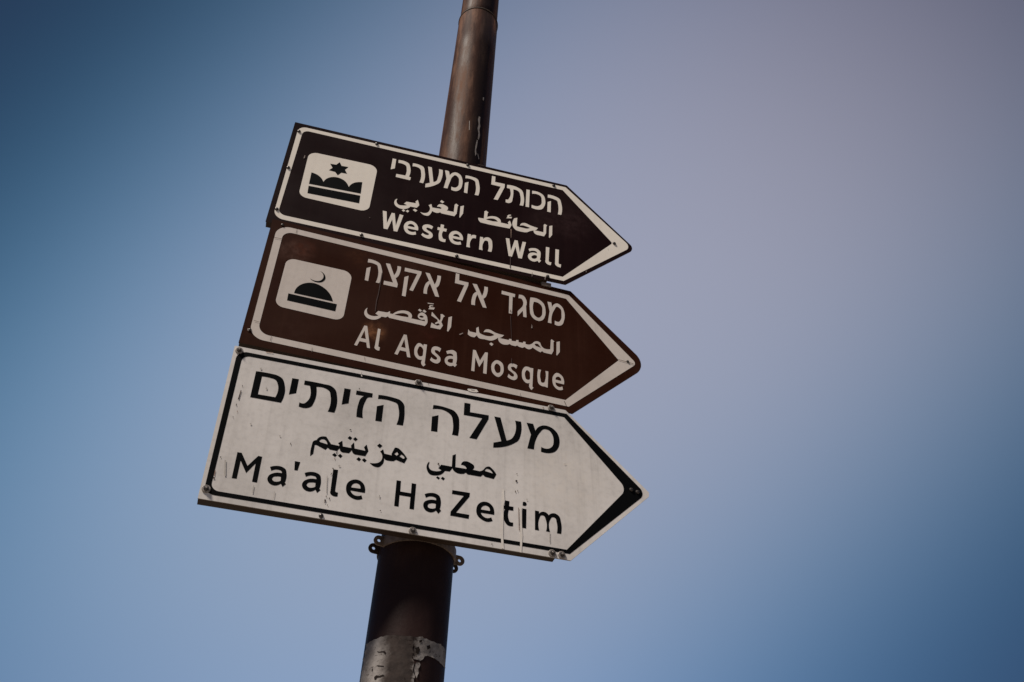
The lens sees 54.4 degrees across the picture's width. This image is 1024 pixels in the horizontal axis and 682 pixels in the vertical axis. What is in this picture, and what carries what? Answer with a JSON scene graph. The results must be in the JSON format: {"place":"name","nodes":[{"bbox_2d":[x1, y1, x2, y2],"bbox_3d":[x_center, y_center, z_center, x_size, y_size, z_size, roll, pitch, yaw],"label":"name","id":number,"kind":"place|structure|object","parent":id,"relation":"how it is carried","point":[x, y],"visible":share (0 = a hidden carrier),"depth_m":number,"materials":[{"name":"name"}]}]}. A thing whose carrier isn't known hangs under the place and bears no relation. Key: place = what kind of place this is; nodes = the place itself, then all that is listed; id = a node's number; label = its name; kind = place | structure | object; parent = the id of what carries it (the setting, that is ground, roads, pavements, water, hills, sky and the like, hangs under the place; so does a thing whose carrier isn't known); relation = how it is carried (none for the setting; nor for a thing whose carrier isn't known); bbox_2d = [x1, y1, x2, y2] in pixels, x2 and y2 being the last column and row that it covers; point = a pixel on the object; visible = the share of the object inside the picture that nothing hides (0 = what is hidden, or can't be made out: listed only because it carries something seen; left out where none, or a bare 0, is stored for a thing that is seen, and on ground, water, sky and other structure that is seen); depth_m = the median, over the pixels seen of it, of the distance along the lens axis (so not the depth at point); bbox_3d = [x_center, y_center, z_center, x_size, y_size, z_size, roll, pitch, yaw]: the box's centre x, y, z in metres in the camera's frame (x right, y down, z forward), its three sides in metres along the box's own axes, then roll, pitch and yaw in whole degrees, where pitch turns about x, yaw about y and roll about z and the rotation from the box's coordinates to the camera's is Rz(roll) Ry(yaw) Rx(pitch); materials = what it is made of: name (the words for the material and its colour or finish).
{"place":"outdoors","nodes":[
{"label":"outdoors","id":0,"kind":"place"},
{"bbox_2d":[0,0,1023,681],"label":"sky","id":1,"kind":"structure","parent":0,"point":[818,294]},
{"label":"ground","id":2,"kind":"structure","parent":0,"visible":0},
{"bbox_2d":[359,0,498,681],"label":"signpost pole","id":3,"kind":"object","parent":2,"relation":"on","point":[412,589],"visible":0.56,"depth_m":1.85,"materials":[{"name":"metal"}]},
{"bbox_2d":[360,635,445,681],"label":"torn poster","id":4,"kind":"object","parent":3,"relation":"attached to","point":[387,658],"visible":1,"depth_m":1.71,"materials":[{"name":"paper"}]},
{"bbox_2d":[368,535,464,572],"bbox_3d":[-0.185,0.402,1.901,0.163,0.022,0.176,-11,-43,15],"label":"pipe clamp","id":5,"kind":"object","parent":3,"relation":"attached to","point":[385,540],"visible":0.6,"depth_m":1.88,"materials":[{"name":"grey metal"}]},
{"bbox_2d":[197,346,648,561],"bbox_3d":[-0.137,0.237,1.944,0.862,0.361,0.056,12,-42,-13],"label":"direction sign","id":6,"kind":"object","parent":3,"relation":"attached to","point":[302,440],"visible":1,"depth_m":1.90,"materials":[{"name":"metal"}]},
{"bbox_2d":[239,219,640,413],"bbox_3d":[-0.126,-0.027,2.184,0.867,0.362,0.046,13,-42,-12],"label":"direction sign","id":7,"kind":"object","parent":3,"relation":"attached to","point":[330,298],"visible":0.99,"depth_m":2.15,"materials":[{"name":"brown metal"}]},
{"bbox_2d":[266,122,631,287],"bbox_3d":[-0.127,-0.304,2.422,0.870,0.374,0.048,11,-41,-10],"label":"direction sign","id":8,"kind":"object","parent":3,"relation":"attached to","point":[515,225],"visible":1,"depth_m":2.40,"materials":[{"name":"brown metal"}]}
]}

